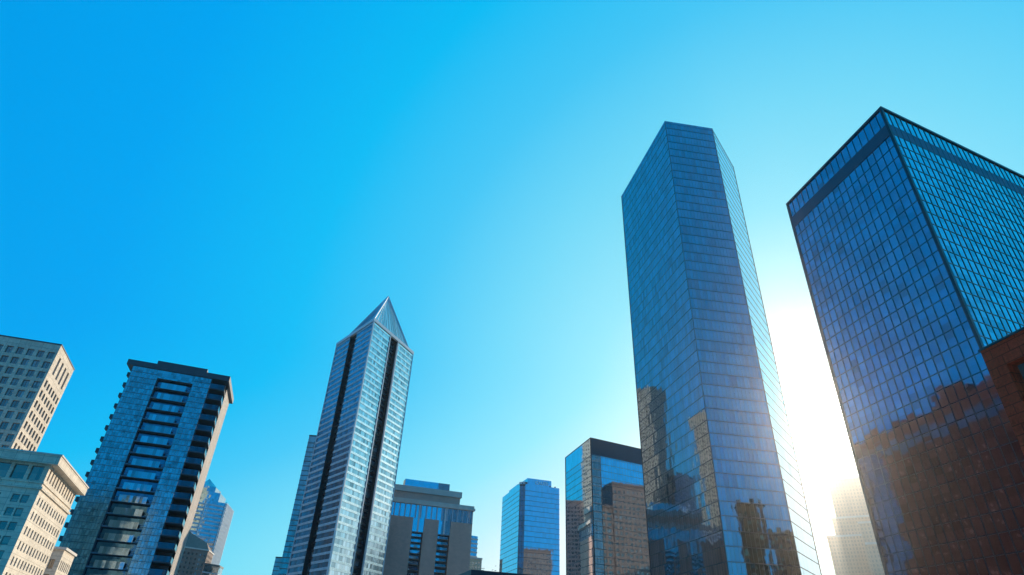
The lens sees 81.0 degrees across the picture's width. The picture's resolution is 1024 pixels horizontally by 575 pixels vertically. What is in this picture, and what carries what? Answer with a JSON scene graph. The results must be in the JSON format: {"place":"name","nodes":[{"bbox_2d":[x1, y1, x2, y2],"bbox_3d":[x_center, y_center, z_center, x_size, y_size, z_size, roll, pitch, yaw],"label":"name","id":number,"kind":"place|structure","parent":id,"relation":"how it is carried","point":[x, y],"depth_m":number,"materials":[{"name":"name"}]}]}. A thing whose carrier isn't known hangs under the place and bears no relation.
{"place":"outdoors","nodes":[
{"label":"outdoors","id":0,"kind":"place"},
{"bbox_2d":[0,335,74,450],"bbox_3d":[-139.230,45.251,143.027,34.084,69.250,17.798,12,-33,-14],"label":"beige office tower","id":1,"kind":"structure","parent":0,"point":[35,376],"depth_m":153.69,"materials":[{"name":"concrete"}]},
{"bbox_2d":[0,422,8,428],"bbox_3d":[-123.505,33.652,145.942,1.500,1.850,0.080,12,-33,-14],"label":"window","id":2,"kind":"structure","parent":1,"relation":"in","point":[4,425],"depth_m":145.96,"materials":[{"name":"blue glass"}]},
{"bbox_2d":[0,399,8,405],"bbox_3d":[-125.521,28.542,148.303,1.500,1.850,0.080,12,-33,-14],"label":"window","id":3,"kind":"structure","parent":1,"relation":"in","point":[4,402],"depth_m":148.33,"materials":[{"name":"blue glass"}]},
{"bbox_2d":[0,377,8,383],"bbox_3d":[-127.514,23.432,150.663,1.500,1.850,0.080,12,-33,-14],"label":"window","id":4,"kind":"structure","parent":1,"relation":"in","point":[4,379],"depth_m":150.67,"materials":[{"name":"blue glass"}]},
{"bbox_2d":[0,356,8,362],"bbox_3d":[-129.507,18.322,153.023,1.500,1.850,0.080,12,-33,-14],"label":"window","id":5,"kind":"structure","parent":1,"relation":"in","point":[4,358],"depth_m":153.04,"materials":[{"name":"blue glass"}]},
{"bbox_2d":[5,434,13,441],"bbox_3d":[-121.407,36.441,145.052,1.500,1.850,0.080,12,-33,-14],"label":"window","id":6,"kind":"structure","parent":1,"relation":"in","point":[9,437],"depth_m":145.08,"materials":[{"name":"blue glass"}]},
{"bbox_2d":[5,411,13,417],"bbox_3d":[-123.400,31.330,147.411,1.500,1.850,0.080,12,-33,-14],"label":"window","id":7,"kind":"structure","parent":1,"relation":"in","point":[9,414],"depth_m":147.43,"materials":[{"name":"blue glass"}]},
{"bbox_2d":[5,389,13,395],"bbox_3d":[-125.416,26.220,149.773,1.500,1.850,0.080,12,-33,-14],"label":"window","id":8,"kind":"structure","parent":1,"relation":"in","point":[9,392],"depth_m":149.79,"materials":[{"name":"blue glass"}]},
{"bbox_2d":[5,367,13,373],"bbox_3d":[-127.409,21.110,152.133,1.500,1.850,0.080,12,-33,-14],"label":"window","id":9,"kind":"structure","parent":1,"relation":"in","point":[9,370],"depth_m":152.17,"materials":[{"name":"blue glass"}]},
{"bbox_2d":[5,346,13,352],"bbox_3d":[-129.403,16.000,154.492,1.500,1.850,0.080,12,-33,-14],"label":"window","id":10,"kind":"structure","parent":1,"relation":"in","point":[9,348],"depth_m":154.55,"materials":[{"name":"blue glass"}]},
{"bbox_2d":[10,378,18,384],"bbox_3d":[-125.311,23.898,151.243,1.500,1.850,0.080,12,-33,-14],"label":"window","id":11,"kind":"structure","parent":1,"relation":"in","point":[14,382],"depth_m":151.26,"materials":[{"name":"blue glass"}]},
{"bbox_2d":[10,357,18,363],"bbox_3d":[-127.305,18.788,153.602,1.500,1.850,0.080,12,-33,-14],"label":"window","id":12,"kind":"structure","parent":1,"relation":"in","point":[15,359],"depth_m":153.60,"materials":[{"name":"blue glass"}]},
{"bbox_2d":[10,423,19,430],"bbox_3d":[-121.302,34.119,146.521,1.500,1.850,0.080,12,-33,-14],"label":"window","id":13,"kind":"structure","parent":1,"relation":"in","point":[15,426],"depth_m":146.53,"materials":[{"name":"blue glass"}]},
{"bbox_2d":[10,400,19,407],"bbox_3d":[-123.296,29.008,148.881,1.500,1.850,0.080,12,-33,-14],"label":"window","id":14,"kind":"structure","parent":1,"relation":"in","point":[14,404],"depth_m":148.88,"materials":[{"name":"blue glass"}]},
{"bbox_2d":[15,368,24,374],"bbox_3d":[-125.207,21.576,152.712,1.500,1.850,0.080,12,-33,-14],"label":"window","id":15,"kind":"structure","parent":1,"relation":"in","point":[20,371],"depth_m":152.74,"materials":[{"name":"blue glass"}]},
{"bbox_2d":[16,347,23,353],"bbox_3d":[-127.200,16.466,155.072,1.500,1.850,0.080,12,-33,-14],"label":"window","id":16,"kind":"structure","parent":1,"relation":"in","point":[19,351],"depth_m":155.07,"materials":[{"name":"blue glass"}]},
{"bbox_2d":[16,412,24,419],"bbox_3d":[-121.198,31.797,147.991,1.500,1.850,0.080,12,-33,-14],"label":"window","id":17,"kind":"structure","parent":1,"relation":"in","point":[20,415],"depth_m":148.01,"materials":[{"name":"blue glass"}]},
{"bbox_2d":[16,390,24,396],"bbox_3d":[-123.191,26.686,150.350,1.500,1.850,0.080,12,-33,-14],"label":"window","id":18,"kind":"structure","parent":1,"relation":"in","point":[20,393],"depth_m":150.38,"materials":[{"name":"blue glass"}]},
{"bbox_2d":[21,402,29,408],"bbox_3d":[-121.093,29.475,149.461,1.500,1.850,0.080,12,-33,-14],"label":"window","id":19,"kind":"structure","parent":1,"relation":"in","point":[25,405],"depth_m":149.50,"materials":[{"name":"blue glass"}]},
{"bbox_2d":[21,380,29,386],"bbox_3d":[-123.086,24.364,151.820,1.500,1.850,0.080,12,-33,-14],"label":"window","id":20,"kind":"structure","parent":1,"relation":"in","point":[25,383],"depth_m":151.85,"materials":[{"name":"blue glass"}]},
{"bbox_2d":[21,359,29,365],"bbox_3d":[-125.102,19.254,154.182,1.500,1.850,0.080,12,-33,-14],"label":"window","id":21,"kind":"structure","parent":1,"relation":"in","point":[25,361],"depth_m":154.21,"materials":[{"name":"blue glass"}]},
{"bbox_2d":[26,349,33,355],"bbox_3d":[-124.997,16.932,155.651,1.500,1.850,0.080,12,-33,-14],"label":"window","id":22,"kind":"structure","parent":1,"relation":"in","point":[30,351],"depth_m":155.64,"materials":[{"name":"blue glass"}]},
{"bbox_2d":[26,370,34,376],"bbox_3d":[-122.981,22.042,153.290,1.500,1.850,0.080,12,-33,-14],"label":"window","id":23,"kind":"structure","parent":1,"relation":"in","point":[30,373],"depth_m":153.32,"materials":[{"name":"blue glass"}]},
{"bbox_2d":[26,391,35,398],"bbox_3d":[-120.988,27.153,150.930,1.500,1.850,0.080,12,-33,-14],"label":"window","id":24,"kind":"structure","parent":1,"relation":"in","point":[30,395],"depth_m":150.95,"materials":[{"name":"blue glass"}]},
{"bbox_2d":[31,381,39,388],"bbox_3d":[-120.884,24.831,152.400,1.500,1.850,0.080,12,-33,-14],"label":"window","id":25,"kind":"structure","parent":1,"relation":"in","point":[35,385],"depth_m":152.39,"materials":[{"name":"blue glass"}]},
{"bbox_2d":[31,360,39,366],"bbox_3d":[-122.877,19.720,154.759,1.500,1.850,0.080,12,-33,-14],"label":"window","id":26,"kind":"structure","parent":1,"relation":"in","point":[35,363],"depth_m":154.79,"materials":[{"name":"blue glass"}]},
{"bbox_2d":[36,371,44,377],"bbox_3d":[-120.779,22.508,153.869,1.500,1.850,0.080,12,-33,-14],"label":"window","id":27,"kind":"structure","parent":1,"relation":"in","point":[40,375],"depth_m":153.85,"materials":[{"name":"blue glass"}]},
{"bbox_2d":[36,351,44,356],"bbox_3d":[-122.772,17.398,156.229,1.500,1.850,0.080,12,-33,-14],"label":"window","id":28,"kind":"structure","parent":1,"relation":"in","point":[40,353],"depth_m":156.25,"materials":[{"name":"blue glass"}]},
{"bbox_2d":[41,362,49,368],"bbox_3d":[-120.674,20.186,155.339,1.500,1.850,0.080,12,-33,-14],"label":"window","id":29,"kind":"structure","parent":1,"relation":"in","point":[45,365],"depth_m":155.34,"materials":[{"name":"blue glass"}]},
{"bbox_2d":[46,352,54,358],"bbox_3d":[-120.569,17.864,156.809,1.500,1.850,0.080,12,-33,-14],"label":"window","id":30,"kind":"structure","parent":1,"relation":"in","point":[50,355],"depth_m":156.83,"materials":[{"name":"blue glass"}]},
{"bbox_2d":[0,447,88,574],"bbox_3d":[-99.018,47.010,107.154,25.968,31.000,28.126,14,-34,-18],"label":"corniced beige block","id":31,"kind":"structure","parent":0,"point":[39,491],"depth_m":106.84,"materials":[{"name":"beige stone"}]},
{"bbox_2d":[0,521,7,529],"bbox_3d":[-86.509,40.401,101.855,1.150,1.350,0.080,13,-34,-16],"label":"window","id":32,"kind":"structure","parent":31,"relation":"in","point":[3,524],"depth_m":101.92,"materials":[{"name":"blue glass"}]},
{"bbox_2d":[0,536,10,544],"bbox_3d":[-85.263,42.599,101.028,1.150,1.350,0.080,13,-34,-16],"label":"window","id":33,"kind":"structure","parent":31,"relation":"in","point":[5,539],"depth_m":101.03,"materials":[{"name":"blue glass"}]},
{"bbox_2d":[0,462,11,476],"bbox_3d":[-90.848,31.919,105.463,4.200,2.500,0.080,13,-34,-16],"label":"window","id":34,"kind":"structure","parent":31,"relation":"in","point":[4,467],"depth_m":105.96,"materials":[{"name":"blue glass"}]},
{"bbox_2d":[4,507,13,515],"bbox_3d":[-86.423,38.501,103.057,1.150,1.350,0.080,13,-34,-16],"label":"window","id":35,"kind":"structure","parent":31,"relation":"in","point":[8,511],"depth_m":103.06,"materials":[{"name":"blue glass"}]},
{"bbox_2d":[7,522,17,530],"bbox_3d":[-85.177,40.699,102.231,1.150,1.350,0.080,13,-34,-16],"label":"window","id":36,"kind":"structure","parent":31,"relation":"in","point":[12,525],"depth_m":102.25,"materials":[{"name":"blue glass"}]},
{"bbox_2d":[10,494,20,501],"bbox_3d":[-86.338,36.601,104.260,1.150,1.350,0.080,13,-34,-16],"label":"window","id":37,"kind":"structure","parent":31,"relation":"in","point":[15,497],"depth_m":104.26,"materials":[{"name":"blue glass"}]},
{"bbox_2d":[13,508,22,516],"bbox_3d":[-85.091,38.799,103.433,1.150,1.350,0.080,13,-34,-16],"label":"window","id":38,"kind":"structure","parent":31,"relation":"in","point":[18,511],"depth_m":103.44,"materials":[{"name":"blue glass"}]},
{"bbox_2d":[10,464,28,478],"bbox_3d":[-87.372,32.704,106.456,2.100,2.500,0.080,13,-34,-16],"label":"window","id":39,"kind":"structure","parent":31,"relation":"in","point":[19,470],"depth_m":106.46,"materials":[{"name":"blue glass"}]},
{"bbox_2d":[20,495,29,502],"bbox_3d":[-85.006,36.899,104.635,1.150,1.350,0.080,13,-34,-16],"label":"window","id":40,"kind":"structure","parent":31,"relation":"in","point":[24,498],"depth_m":104.62,"materials":[{"name":"blue glass"}]},
{"bbox_2d":[27,466,44,480],"bbox_3d":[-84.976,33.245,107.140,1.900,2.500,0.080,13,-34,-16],"label":"window","id":41,"kind":"structure","parent":31,"relation":"in","point":[35,474],"depth_m":107.13,"materials":[{"name":"blue glass"}]},
{"bbox_2d":[43,546,76,574],"bbox_3d":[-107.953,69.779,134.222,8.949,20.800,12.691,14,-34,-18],"label":"beige building","id":42,"kind":"structure","parent":0,"point":[60,561],"depth_m":135.59,"materials":[{"name":"beige stone"}]},
{"bbox_2d":[47,559,54,568],"bbox_3d":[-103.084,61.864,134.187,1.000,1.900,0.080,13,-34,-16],"label":"window","id":43,"kind":"structure","parent":42,"relation":"in","point":[50,565],"depth_m":134.17,"materials":[{"name":"grey glass"}]},
{"bbox_2d":[58,359,233,574],"bbox_3d":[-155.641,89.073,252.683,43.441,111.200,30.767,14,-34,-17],"label":"balcony tower","id":44,"kind":"structure","parent":0,"point":[133,512],"depth_m":247.16,"materials":[{"name":"blue glass"}]},
{"bbox_2d":[177,532,213,574],"bbox_3d":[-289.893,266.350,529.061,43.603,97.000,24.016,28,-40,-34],"label":"gabled grey building","id":45,"kind":"structure","parent":0,"point":[198,553],"depth_m":534.92,"materials":[{"name":"brown stone"}]},
{"bbox_2d":[190,479,233,564],"bbox_3d":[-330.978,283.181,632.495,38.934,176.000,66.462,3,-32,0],"label":"stepped glass tower","id":46,"kind":"structure","parent":0,"point":[211,523],"depth_m":640.14,"materials":[{"name":"blue glass"}]},
{"bbox_2d":[202,563,223,574],"bbox_3d":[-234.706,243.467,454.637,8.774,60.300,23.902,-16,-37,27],"label":"blue block","id":47,"kind":"structure","parent":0,"point":[211,569],"depth_m":464.08,"materials":[{"name":"blue glass"}]},
{"bbox_2d":[272,557,281,574],"bbox_3d":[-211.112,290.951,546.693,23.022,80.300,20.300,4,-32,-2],"label":"slab building","id":48,"kind":"structure","parent":0,"point":[276,566],"depth_m":555.26,"materials":[{"name":"blue glass"}]},
{"bbox_2d":[278,435,316,574],"bbox_3d":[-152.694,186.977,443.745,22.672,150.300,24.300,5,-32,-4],"label":"slab tower","id":49,"kind":"structure","parent":0,"point":[284,564],"depth_m":444.04,"materials":[{"name":"blue glass"}]},
{"bbox_2d":[286,296,413,574],"bbox_3d":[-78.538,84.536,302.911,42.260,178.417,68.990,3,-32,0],"label":"pyramid tower","id":50,"kind":"structure","parent":0,"point":[343,525],"depth_m":286.35,"materials":[{"name":"blue glass"}]},
{"bbox_2d":[383,479,474,574],"bbox_3d":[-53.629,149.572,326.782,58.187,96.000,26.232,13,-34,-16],"label":"tan tower block","id":51,"kind":"structure","parent":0,"point":[430,530],"depth_m":326.19,"materials":[{"name":"concrete"}]},
{"bbox_2d":[470,536,477,556],"bbox_3d":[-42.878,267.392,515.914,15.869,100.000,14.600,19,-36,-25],"label":"banded office tower","id":52,"kind":"structure","parent":0,"point":[474,544],"depth_m":534.57,"materials":[{"name":"glass"}]},
{"bbox_2d":[469,557,482,569],"bbox_3d":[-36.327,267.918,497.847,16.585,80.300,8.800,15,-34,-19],"label":"pale stepped building","id":53,"kind":"structure","parent":0,"point":[475,563],"depth_m":514.41,"materials":[{"name":"concrete"}]},
{"bbox_2d":[459,569,527,574],"bbox_3d":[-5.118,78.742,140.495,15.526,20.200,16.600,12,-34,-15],"label":"dark flat roof building","id":54,"kind":"structure","parent":0,"point":[475,572],"depth_m":138.29,"materials":[{"name":"black glass"}]},
{"bbox_2d":[0,0,1023,574],"label":"sky","id":55,"kind":"structure","parent":0,"point":[231,188],"materials":[{"name":"blue"}]},
{"bbox_2d":[499,478,559,574],"bbox_3d":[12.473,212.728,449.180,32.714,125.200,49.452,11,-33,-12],"label":"grooved blue tower","id":56,"kind":"structure","parent":0,"point":[530,534],"depth_m":447.51,"materials":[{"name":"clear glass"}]},
{"bbox_2d":[565,437,650,574],"bbox_3d":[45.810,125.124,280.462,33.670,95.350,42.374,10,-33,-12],"label":"blue glass block","id":57,"kind":"structure","parent":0,"point":[606,527],"depth_m":276.75,"materials":[{"name":"glass"}]},
{"bbox_2d":[621,121,821,574],"bbox_3d":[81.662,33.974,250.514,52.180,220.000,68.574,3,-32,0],"label":"glass tower","id":58,"kind":"structure","parent":0,"point":[724,494],"depth_m":226.01,"materials":[{"name":"glass"}]},
{"bbox_2d":[826,464,871,574],"bbox_3d":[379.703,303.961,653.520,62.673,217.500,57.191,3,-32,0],"label":"hazy stepped tower","id":59,"kind":"structure","parent":0,"point":[847,549],"depth_m":668.16,"materials":[{"name":"stone"}]},
{"bbox_2d":[828,478,869,565],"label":"window","id":60,"kind":"structure","parent":59,"relation":"in","point":[857,478],"depth_m":670.66,"materials":[{"name":"glass"}]},
{"bbox_2d":[858,521,875,574],"bbox_3d":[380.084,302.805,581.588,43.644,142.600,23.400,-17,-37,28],"label":"terraced sandstone block","id":61,"kind":"structure","parent":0,"point":[867,532],"depth_m":612.71,"materials":[{"name":"stone"}]},
{"bbox_2d":[860,523,875,557],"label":"window","id":62,"kind":"structure","parent":61,"relation":"in","point":[868,523],"depth_m":612.73,"materials":[{"name":"glass"}]},
{"bbox_2d":[865,542,884,574],"bbox_3d":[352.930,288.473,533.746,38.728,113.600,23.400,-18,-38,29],"label":"sandstone block","id":63,"kind":"structure","parent":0,"point":[875,559],"depth_m":555.75,"materials":[{"name":"stone"}]},
{"bbox_2d":[786,106,1023,574],"bbox_3d":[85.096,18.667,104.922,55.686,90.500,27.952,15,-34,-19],"label":"glass office block","id":64,"kind":"structure","parent":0,"point":[909,236],"depth_m":96.88,"materials":[{"name":"glass"}]},
{"bbox_2d":[978,327,1023,453],"bbox_3d":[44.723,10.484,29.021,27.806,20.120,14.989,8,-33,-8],"label":"red brown building","id":65,"kind":"structure","parent":0,"point":[1003,357],"depth_m":36.49,"materials":[{"name":"brick"}]},
{"bbox_2d":[1012,360,1023,390],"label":"window","id":66,"kind":"structure","parent":65,"relation":"in","point":[1018,367],"depth_m":36.28,"materials":[{"name":"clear glass"}]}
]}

